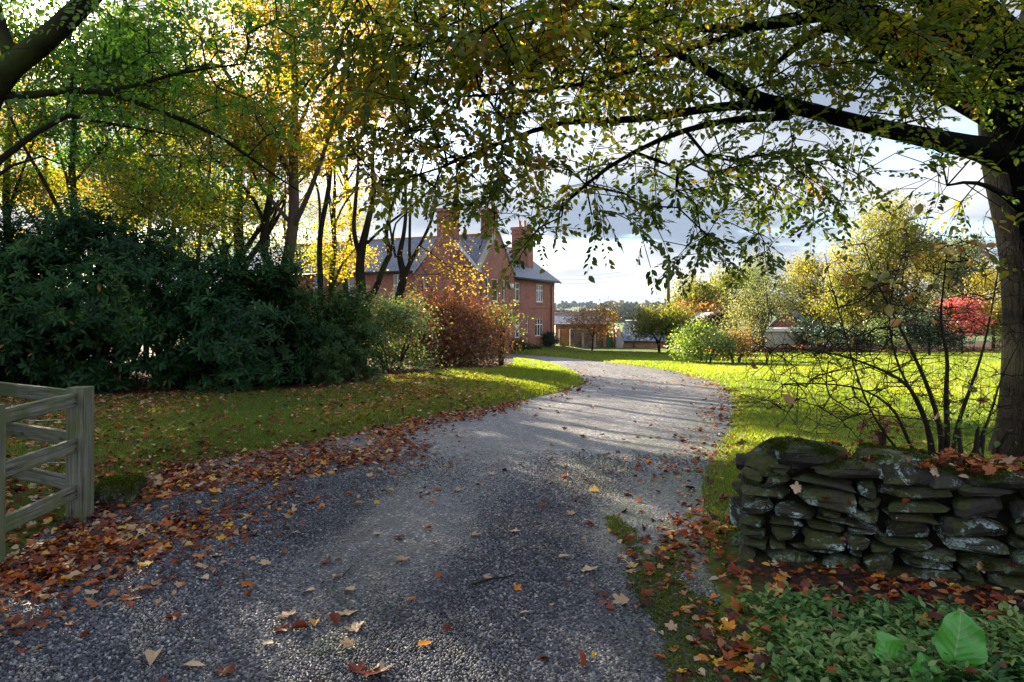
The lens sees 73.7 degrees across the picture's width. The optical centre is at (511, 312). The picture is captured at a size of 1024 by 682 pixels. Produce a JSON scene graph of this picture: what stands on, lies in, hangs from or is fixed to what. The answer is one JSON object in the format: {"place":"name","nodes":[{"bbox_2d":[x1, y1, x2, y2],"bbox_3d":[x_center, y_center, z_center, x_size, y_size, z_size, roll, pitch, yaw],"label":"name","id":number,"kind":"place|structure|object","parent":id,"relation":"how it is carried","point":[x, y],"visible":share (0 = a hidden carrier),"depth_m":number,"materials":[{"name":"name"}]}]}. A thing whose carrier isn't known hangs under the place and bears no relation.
{"place":"outdoors","nodes":[
{"label":"outdoors","id":0,"kind":"place"},
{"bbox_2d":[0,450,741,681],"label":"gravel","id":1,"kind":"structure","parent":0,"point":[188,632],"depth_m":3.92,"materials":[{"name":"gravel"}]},
{"bbox_2d":[123,595,141,599],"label":"fallen leaf","id":2,"kind":"object","parent":1,"relation":"on","point":[134,597],"visible":1,"depth_m":3.90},
{"bbox_2d":[138,560,152,566],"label":"fallen leaf","id":3,"kind":"object","parent":1,"relation":"on","point":[146,562],"visible":1,"depth_m":4.43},
{"bbox_2d":[163,610,183,619],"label":"fallen leaf","id":4,"kind":"object","parent":1,"relation":"on","point":[176,614],"visible":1,"depth_m":3.69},
{"bbox_2d":[183,660,203,665],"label":"fallen leaf","id":5,"kind":"object","parent":1,"relation":"on","point":[193,663],"visible":1,"depth_m":3.17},
{"bbox_2d":[214,662,236,674],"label":"fallen leaf","id":6,"kind":"object","parent":1,"relation":"on","point":[228,668],"visible":1,"depth_m":3.11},
{"bbox_2d":[273,621,290,630],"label":"fallen leaf","id":7,"kind":"object","parent":1,"relation":"on","point":[281,627],"visible":1,"depth_m":3.54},
{"bbox_2d":[288,620,308,629],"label":"fallen leaf","id":8,"kind":"object","parent":1,"relation":"on","point":[299,624],"visible":1,"depth_m":3.54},
{"bbox_2d":[329,613,340,623],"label":"fallen leaf","id":9,"kind":"object","parent":1,"relation":"on","point":[335,618],"visible":0.93,"depth_m":3.64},
{"bbox_2d":[339,637,354,647],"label":"fallen leaf","id":10,"kind":"object","parent":1,"relation":"on","point":[347,642],"visible":1,"depth_m":3.37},
{"bbox_2d":[344,621,363,631],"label":"fallen leaf","id":11,"kind":"object","parent":1,"relation":"on","point":[355,626],"visible":1,"depth_m":3.55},
{"bbox_2d":[348,661,366,672],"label":"fallen leaf","id":12,"kind":"object","parent":1,"relation":"on","point":[353,666],"visible":0.87,"depth_m":3.14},
{"bbox_2d":[358,666,380,676],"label":"fallen leaf","id":13,"kind":"object","parent":1,"relation":"on","point":[370,672],"visible":0.98,"depth_m":3.09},
{"bbox_2d":[370,659,393,671],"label":"fallen leaf","id":14,"kind":"object","parent":1,"relation":"on","point":[382,667],"visible":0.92,"depth_m":3.15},
{"bbox_2d":[418,640,431,645],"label":"fallen leaf","id":15,"kind":"object","parent":1,"relation":"on","point":[423,642],"visible":1,"depth_m":3.37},
{"bbox_2d":[441,623,451,631],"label":"fallen leaf","id":16,"kind":"object","parent":1,"relation":"on","point":[446,627],"visible":1,"depth_m":3.54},
{"bbox_2d":[472,574,514,584],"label":"fallen twig","id":17,"kind":"object","parent":1,"relation":"on","point":[478,582],"visible":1,"depth_m":4.18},
{"bbox_2d":[580,565,597,571],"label":"fallen leaf","id":18,"kind":"object","parent":1,"relation":"on","point":[586,568],"visible":1,"depth_m":4.36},
{"bbox_2d":[612,592,628,603],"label":"fallen leaf","id":19,"kind":"object","parent":1,"relation":"on","point":[622,599],"visible":1,"depth_m":3.90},
{"bbox_2d":[605,513,738,681],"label":"moss","id":20,"kind":"object","parent":1,"relation":"on","point":[653,576],"visible":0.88,"depth_m":3.80,"materials":[{"name":"plant"}]},
{"bbox_2d":[0,0,1020,303],"label":"sky","id":21,"kind":"structure","parent":0,"point":[567,267],"materials":[{"name":"white"}]},
{"bbox_2d":[0,306,1023,681],"bbox_3d":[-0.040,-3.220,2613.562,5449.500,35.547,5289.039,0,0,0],"label":"ground","id":22,"kind":"structure","parent":0,"point":[758,584],"depth_m":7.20,"materials":[{"name":"plant"}]},
{"bbox_2d":[0,207,84,381],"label":"rhododendron","id":23,"kind":"object","parent":22,"relation":"on","point":[3,286],"visible":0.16,"depth_m":12.76,"materials":[{"name":"green plant"}]},
{"bbox_2d":[0,53,90,234],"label":"woodland tree","id":24,"kind":"object","parent":22,"relation":"on","point":[43,147],"visible":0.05,"depth_m":28.69,"materials":[{"name":"green plant"}]},
{"bbox_2d":[0,2,93,241],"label":"woodland tree","id":25,"kind":"object","parent":22,"relation":"on","point":[8,182],"visible":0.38,"depth_m":18.91,"materials":[{"name":"green plant"}]},
{"bbox_2d":[0,382,94,561],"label":"post and rail fence","id":26,"kind":"object","parent":22,"relation":"on","point":[74,442],"visible":0.96,"depth_m":5.39,"materials":[{"name":"grey wood"}]},
{"bbox_2d":[3,226,175,366],"bbox_3d":[-11.556,-0.130,17.516,7.063,4.163,3.988,0,0,0],"label":"laurel bush","id":27,"kind":"object","parent":22,"relation":"on","point":[103,287],"visible":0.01,"depth_m":17.09,"materials":[{"name":"green plant"}]},
{"bbox_2d":[1,4,202,234],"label":"woodland tree","id":28,"kind":"object","parent":22,"relation":"on","point":[86,181],"visible":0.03,"depth_m":24.51,"materials":[{"name":"yellow plant"}]},
{"bbox_2d":[0,123,203,339],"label":"woodland tree","id":29,"kind":"object","parent":22,"relation":"on","point":[82,196],"visible":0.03,"depth_m":31.70,"materials":[{"name":"green plant"}]},
{"bbox_2d":[2,0,233,366],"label":"woodland tree","id":30,"kind":"object","parent":22,"relation":"on","point":[53,116],"visible":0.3,"depth_m":18.01,"materials":[{"name":"green plant"}]},
{"bbox_2d":[94,474,148,506],"bbox_3d":[-3.472,1.615,5.989,0.486,0.406,0.486,0,0,0],"label":"mossy boulder","id":31,"kind":"object","parent":22,"relation":"on","point":[116,489],"visible":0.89,"depth_m":5.83,"materials":[{"name":"stone"}]},
{"bbox_2d":[0,182,258,394],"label":"rhododendron","id":32,"kind":"object","parent":22,"relation":"on","point":[122,273],"visible":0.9,"depth_m":12.18,"materials":[{"name":"green plant"}]},
{"bbox_2d":[72,3,225,355],"bbox_3d":[-10.495,-3.582,20.067,4.147,10.811,5.009,0,0,-15],"label":"woodland tree","id":33,"kind":"object","parent":22,"relation":"on","point":[137,148],"visible":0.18,"depth_m":18.97,"materials":[{"name":"green plant"}]},
{"bbox_2d":[0,0,354,222],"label":"hornbeam tree","id":34,"kind":"object","parent":22,"relation":"on","point":[21,58],"visible":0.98,"depth_m":5.77,"materials":[{"name":"green plant"}]},
{"bbox_2d":[60,69,315,269],"bbox_3d":[-8.629,-2.076,17.558,6.768,7.667,5.061,0,0,0],"label":"woodland tree","id":35,"kind":"object","parent":22,"relation":"on","point":[153,203],"visible":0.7,"depth_m":17.00,"materials":[{"name":"green plant"}]},
{"bbox_2d":[114,102,263,261],"bbox_3d":[-14.911,-4.594,30.044,7.628,13.557,5.182,0,0,21],"label":"woodland tree","id":36,"kind":"object","parent":22,"relation":"on","point":[195,208],"visible":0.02,"depth_m":30.13,"materials":[{"name":"green plant"}]},
{"bbox_2d":[138,56,320,269],"bbox_3d":[-9.465,-3.142,21.958,5.349,10.044,5.470,0,0,32],"label":"woodland tree","id":37,"kind":"object","parent":22,"relation":"on","point":[255,234],"visible":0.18,"depth_m":22.01,"materials":[{"name":"yellow plant"}]},
{"bbox_2d":[139,243,325,355],"bbox_3d":[-7.575,-0.013,18.196,5.639,3.577,3.942,0,0,0],"label":"laurel bush","id":38,"kind":"object","parent":22,"relation":"on","point":[313,285],"visible":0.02,"depth_m":17.70,"materials":[{"name":"green plant"}]},
{"bbox_2d":[145,78,323,279],"bbox_3d":[-12.876,-4.363,32.330,9.112,13.257,6.166,0,0,0],"label":"woodland tree","id":39,"kind":"object","parent":22,"relation":"on","point":[222,241],"visible":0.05,"depth_m":32.07,"materials":[{"name":"yellow plant"}]},
{"bbox_2d":[130,228,347,393],"bbox_3d":[-5.242,0.012,13.522,3.863,3.230,4.162,0,0,-40],"label":"rhododendron","id":40,"kind":"object","parent":22,"relation":"on","point":[236,353],"visible":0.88,"depth_m":12.63,"materials":[{"name":"green plant"}]},
{"bbox_2d":[157,0,340,261],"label":"woodland tree","id":41,"kind":"object","parent":22,"relation":"on","point":[266,227],"visible":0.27,"depth_m":20.17,"materials":[{"name":"yellow plant"}]},
{"bbox_2d":[210,158,336,277],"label":"woodland tree","id":42,"kind":"object","parent":22,"relation":"on","point":[285,228],"visible":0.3,"depth_m":24.92,"materials":[{"name":"yellow plant"}]},
{"bbox_2d":[184,0,418,352],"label":"woodland tree","id":43,"kind":"object","parent":22,"relation":"on","point":[291,168],"visible":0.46,"depth_m":18.52,"materials":[{"name":"yellow plant"}]},
{"bbox_2d":[250,275,396,385],"bbox_3d":[-4.027,0.311,14.949,3.326,2.629,3.529,0,0,34],"label":"laurel bush","id":44,"kind":"object","parent":22,"relation":"on","point":[353,334],"visible":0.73,"depth_m":14.32,"materials":[{"name":"green plant"}]},
{"bbox_2d":[275,110,387,314],"bbox_3d":[-8.052,-3.117,28.974,5.488,10.480,4.604,0,0,0],"label":"woodland tree","id":45,"kind":"object","parent":22,"relation":"on","point":[333,254],"visible":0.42,"depth_m":29.03,"materials":[{"name":"yellow plant"}]},
{"bbox_2d":[255,0,425,291],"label":"woodland tree","id":46,"kind":"object","parent":22,"relation":"on","point":[342,184],"visible":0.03,"depth_m":33.80,"materials":[{"name":"yellow plant"}]},
{"bbox_2d":[254,0,438,317],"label":"woodland tree","id":47,"kind":"object","parent":22,"relation":"on","point":[321,218],"visible":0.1,"depth_m":23.71,"materials":[{"name":"brown plant"}]},
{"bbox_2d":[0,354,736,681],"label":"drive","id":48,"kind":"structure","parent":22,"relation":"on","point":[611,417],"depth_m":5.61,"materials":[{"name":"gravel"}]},
{"bbox_2d":[66,570,81,581],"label":"fallen leaf","id":49,"kind":"object","parent":48,"relation":"on","point":[75,572],"visible":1,"depth_m":4.22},
{"bbox_2d":[145,647,162,665],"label":"fallen leaf","id":50,"kind":"object","parent":48,"relation":"on","point":[151,655],"visible":1,"depth_m":3.23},
{"bbox_2d":[277,609,295,617],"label":"fallen leaf","id":51,"kind":"object","parent":48,"relation":"on","point":[285,613],"visible":1,"depth_m":3.70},
{"bbox_2d":[334,609,357,615],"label":"fallen leaf","id":52,"kind":"object","parent":48,"relation":"on","point":[345,611],"visible":0.94,"depth_m":3.73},
{"bbox_2d":[0,359,1023,681],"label":"leaf litter","id":53,"kind":"object","parent":48,"relation":"on","point":[82,543],"visible":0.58,"depth_m":5.08,"materials":[{"name":"plant"}]},
{"bbox_2d":[345,303,407,359],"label":"green shrub","id":54,"kind":"object","parent":22,"relation":"on","point":[384,336],"visible":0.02,"depth_m":19.66,"materials":[{"name":"green plant"}]},
{"bbox_2d":[318,42,441,314],"bbox_3d":[-4.337,-3.958,24.754,6.373,11.901,3.017,0,0,0],"label":"multi stemmed tree","id":55,"kind":"object","parent":22,"relation":"on","point":[360,246],"visible":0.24,"depth_m":24.91,"materials":[{"name":"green plant"}]},
{"bbox_2d":[343,281,452,371],"bbox_3d":[-3.180,0.570,18.201,3.314,2.780,3.778,0,0,0],"label":"variegated shrub","id":56,"kind":"object","parent":22,"relation":"on","point":[403,312],"visible":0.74,"depth_m":17.70,"materials":[{"name":"green plant"}]},
{"bbox_2d":[368,283,435,358],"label":"tan shrub","id":57,"kind":"object","parent":22,"relation":"on","point":[402,302],"visible":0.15,"depth_m":26.81,"materials":[{"name":"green plant"}]},
{"bbox_2d":[280,201,560,353],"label":"brick house","id":58,"kind":"structure","parent":22,"relation":"on","point":[531,292],"depth_m":46.53,"materials":[{"name":"brick"}]},
{"bbox_2d":[347,276,354,296],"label":"window","id":59,"kind":"structure","parent":58,"relation":"in","point":[350,281],"depth_m":47.70,"materials":[{"name":"white paint"}]},
{"bbox_2d":[391,274,398,297],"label":"window","id":60,"kind":"structure","parent":58,"relation":"in","point":[396,276],"depth_m":46.10,"materials":[{"name":"glass"}]},
{"bbox_2d":[423,277,429,300],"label":"window","id":61,"kind":"structure","parent":58,"relation":"in","point":[428,278],"depth_m":44.70,"materials":[{"name":"white paint"}]},
{"bbox_2d":[492,279,498,302],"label":"window","id":62,"kind":"structure","parent":58,"relation":"in","point":[495,299],"depth_m":45.24,"materials":[{"name":"white paint"}]},
{"bbox_2d":[515,282,520,302],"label":"window","id":63,"kind":"structure","parent":58,"relation":"in","point":[516,284],"depth_m":49.13,"materials":[{"name":"white paint"}]},
{"bbox_2d":[515,319,520,339],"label":"window","id":64,"kind":"structure","parent":58,"relation":"in","point":[517,336],"depth_m":49.21,"materials":[{"name":"white paint"}]},
{"bbox_2d":[535,318,542,337],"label":"window","id":65,"kind":"structure","parent":58,"relation":"in","point":[538,322],"depth_m":52.84,"materials":[{"name":"white paint"}]},
{"bbox_2d":[536,284,544,303],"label":"window","id":66,"kind":"structure","parent":58,"relation":"in","point":[539,288],"depth_m":53.02,"materials":[{"name":"white paint"}]},
{"bbox_2d":[367,116,489,361],"bbox_3d":[-2.303,-2.395,23.289,4.235,8.657,3.631,0,0,41],"label":"multi stemmed tree","id":67,"kind":"object","parent":22,"relation":"on","point":[403,274],"visible":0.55,"depth_m":23.38,"materials":[{"name":"yellow plant"}]},
{"bbox_2d":[390,255,498,360],"bbox_3d":[-2.282,-0.100,23.601,3.797,3.908,2.982,0,0,0],"label":"rose shrub","id":68,"kind":"object","parent":22,"relation":"on","point":[434,287],"visible":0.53,"depth_m":23.46,"materials":[{"name":"yellow plant"}]},
{"bbox_2d":[377,281,537,367],"bbox_3d":[-1.810,0.504,21.506,4.970,3.014,4.887,0,0,-33],"label":"russet bush","id":69,"kind":"object","parent":22,"relation":"on","point":[472,344],"visible":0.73,"depth_m":20.74,"materials":[{"name":"brown plant"}]},
{"bbox_2d":[483,292,533,365],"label":"euonymus bush","id":70,"kind":"object","parent":22,"relation":"on","point":[504,325],"visible":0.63,"depth_m":22.29,"materials":[{"name":"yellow plant"}]},
{"bbox_2d":[510,336,526,350],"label":"clipped bush","id":71,"kind":"object","parent":22,"relation":"on","point":[523,346],"visible":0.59,"depth_m":47.31,"materials":[{"name":"green plant"}]},
{"bbox_2d":[524,342,545,348],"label":"hedge","id":72,"kind":"object","parent":22,"relation":"on","point":[536,346],"visible":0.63,"depth_m":49.43,"materials":[{"name":"green plant"}]},
{"bbox_2d":[541,331,560,346],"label":"clipped bush","id":73,"kind":"object","parent":22,"relation":"on","point":[550,339],"visible":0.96,"depth_m":53.12,"materials":[{"name":"green plant"}]},
{"bbox_2d":[559,329,602,347],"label":"garden wall","id":74,"kind":"structure","parent":22,"relation":"on","point":[584,342],"depth_m":56.30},
{"bbox_2d":[561,329,569,345],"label":"arched gate","id":75,"kind":"structure","parent":74,"relation":"attached to","point":[566,334],"depth_m":56.37,"materials":[{"name":"brown wood"}]},
{"bbox_2d":[603,329,614,346],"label":"green door","id":76,"kind":"structure","parent":74,"relation":"attached to","point":[609,342],"depth_m":56.26,"materials":[{"name":"paint"}]},
{"bbox_2d":[554,313,608,339],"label":"stone outhouse","id":77,"kind":"structure","parent":22,"relation":"on","point":[557,323],"depth_m":60.32,"materials":[{"name":"stone"}]},
{"bbox_2d":[555,297,627,350],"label":"cherry tree","id":78,"kind":"object","parent":22,"relation":"on","point":[601,324],"visible":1,"depth_m":49.86,"materials":[{"name":"brown plant"}]},
{"bbox_2d":[612,327,623,347],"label":"lean to","id":79,"kind":"object","parent":22,"relation":"on","point":[618,341],"visible":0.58,"depth_m":55.50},
{"bbox_2d":[256,0,1023,463],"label":"beech tree","id":80,"kind":"object","parent":22,"relation":"on","point":[972,50],"visible":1,"depth_m":5.30,"materials":[{"name":"green plant"}]},
{"bbox_2d":[622,320,673,347],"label":"long barn","id":81,"kind":"structure","parent":22,"relation":"on","point":[652,343],"depth_m":56.08,"materials":[{"name":"brick"}]},
{"bbox_2d":[620,294,708,352],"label":"apple tree","id":82,"kind":"object","parent":22,"relation":"on","point":[652,322],"visible":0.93,"depth_m":44.29,"materials":[{"name":"green plant"}]},
{"bbox_2d":[666,261,669,352],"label":"telegraph pole","id":83,"kind":"object","parent":22,"relation":"on","point":[668,296],"visible":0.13,"depth_m":45.91,"materials":[{"name":"brown wood"}]},
{"bbox_2d":[659,294,737,317],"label":"orange flecked tree","id":84,"kind":"object","parent":22,"relation":"on","point":[705,308],"visible":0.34,"depth_m":56.65,"materials":[{"name":"brown plant"}]},
{"bbox_2d":[656,259,746,325],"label":"bushy tree","id":85,"kind":"object","parent":22,"relation":"on","point":[695,289],"visible":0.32,"depth_m":59.03,"materials":[{"name":"brown plant"}]},
{"bbox_2d":[675,306,732,347],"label":"brick cottage","id":86,"kind":"structure","parent":22,"relation":"on","point":[711,315],"depth_m":50.71,"materials":[{"name":"brick"}]},
{"bbox_2d":[663,315,751,362],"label":"azalea bush","id":87,"kind":"object","parent":22,"relation":"on","point":[688,341],"visible":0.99,"depth_m":26.54,"materials":[{"name":"green plant"}]},
{"bbox_2d":[705,323,766,362],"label":"hydrangea bush","id":88,"kind":"object","parent":22,"relation":"on","point":[746,344],"visible":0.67,"depth_m":26.86,"materials":[{"name":"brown plant"}]},
{"bbox_2d":[699,251,781,333],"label":"birch tree","id":89,"kind":"object","parent":22,"relation":"on","point":[725,278],"visible":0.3,"depth_m":63.12,"materials":[{"name":"plant"}]},
{"bbox_2d":[736,326,769,345],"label":"dark shrub","id":90,"kind":"object","parent":22,"relation":"on","point":[755,337],"visible":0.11,"depth_m":50.23,"materials":[{"name":"brown plant"}]},
{"bbox_2d":[711,241,815,351],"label":"two stemmed tree","id":91,"kind":"object","parent":22,"relation":"on","point":[755,296],"visible":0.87,"depth_m":46.71,"materials":[{"name":"green plant"}]},
{"bbox_2d":[554,298,1000,335],"bbox_3d":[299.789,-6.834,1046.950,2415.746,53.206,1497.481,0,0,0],"label":"distant woods","id":92,"kind":"object","parent":22,"relation":"on","point":[623,308],"visible":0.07,"depth_m":990.24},
{"bbox_2d":[746,327,819,350],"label":"cream shed","id":93,"kind":"structure","parent":22,"relation":"on","point":[781,333],"depth_m":50.47,"materials":[{"name":"metal"}]},
{"bbox_2d":[768,310,820,329],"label":"brick garage","id":94,"kind":"structure","parent":22,"relation":"on","point":[786,322],"depth_m":56.00,"materials":[{"name":"brown brick"}]},
{"bbox_2d":[785,316,823,346],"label":"dark conifer","id":95,"kind":"object","parent":22,"relation":"on","point":[809,327],"visible":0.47,"depth_m":49.24,"materials":[{"name":"green plant"}]},
{"bbox_2d":[763,248,857,326],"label":"birch tree","id":96,"kind":"object","parent":22,"relation":"on","point":[802,272],"visible":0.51,"depth_m":61.28,"materials":[{"name":"plant"}]},
{"bbox_2d":[805,316,888,351],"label":"yew bush","id":97,"kind":"object","parent":22,"relation":"on","point":[834,335],"visible":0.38,"depth_m":46.70,"materials":[{"name":"green plant"}]},
{"bbox_2d":[705,344,1000,351],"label":"border foliage","id":98,"kind":"object","parent":22,"relation":"on","point":[971,348],"visible":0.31,"depth_m":48.06,"materials":[{"name":"green plant"}]},
{"bbox_2d":[712,183,1023,467],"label":"bare shrub","id":99,"kind":"object","parent":22,"relation":"on","point":[944,441],"visible":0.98,"depth_m":5.38,"materials":[{"name":"brown plant"}]},
{"bbox_2d":[728,435,1023,590],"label":"dry stone wall","id":100,"kind":"structure","parent":22,"relation":"on","point":[949,524],"depth_m":4.23,"materials":[{"name":"stone"}]},
{"bbox_2d":[735,579,1023,681],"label":"ground cover","id":101,"kind":"object","parent":22,"relation":"on","point":[806,641],"visible":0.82,"depth_m":3.08,"materials":[{"name":"plant"}]},
{"bbox_2d":[850,313,909,351],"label":"grey shrub","id":102,"kind":"object","parent":22,"relation":"on","point":[894,342],"visible":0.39,"depth_m":44.74,"materials":[{"name":"brown plant"}]},
{"bbox_2d":[798,187,962,349],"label":"weeping birch","id":103,"kind":"object","parent":22,"relation":"on","point":[874,227],"visible":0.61,"depth_m":51.00,"materials":[{"name":"yellow plant"}]},
{"bbox_2d":[850,409,917,445],"bbox_3d":[2.868,1.229,5.296,0.394,1.017,0.504,0,0,0],"label":"red leaved sucker","id":104,"kind":"object","parent":22,"relation":"on","point":[881,435],"visible":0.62,"depth_m":5.26,"materials":[{"name":"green plant"}]},
{"bbox_2d":[884,302,974,354],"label":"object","id":105,"kind":"object","parent":22,"relation":"on","point":[927,342],"visible":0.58,"depth_m":39.50,"materials":[{"name":"plant"}]},
{"bbox_2d":[874,611,987,681],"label":"bergenia","id":106,"kind":"object","parent":22,"relation":"on","point":[959,635],"visible":0.81,"depth_m":2.79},
{"bbox_2d":[901,221,998,345],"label":"willow tree","id":107,"kind":"object","parent":22,"relation":"on","point":[976,251],"visible":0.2,"depth_m":56.72,"materials":[{"name":"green plant"}]},
{"bbox_2d":[926,293,995,353],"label":"red maple","id":108,"kind":"object","parent":22,"relation":"on","point":[971,306],"visible":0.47,"depth_m":41.60,"materials":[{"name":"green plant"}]},
{"bbox_2d":[930,396,1016,463],"bbox_3d":[3.466,1.203,5.179,0.487,1.066,0.691,0,0,0],"label":"bramble shoot","id":109,"kind":"object","parent":22,"relation":"on","point":[978,448],"visible":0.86,"depth_m":5.14,"materials":[{"name":"brown plant"}]},
{"bbox_2d":[959,254,1001,348],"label":"tree","id":110,"kind":"object","parent":22,"relation":"on","point":[990,284],"visible":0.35,"depth_m":49.86,"materials":[{"name":"green plant"}]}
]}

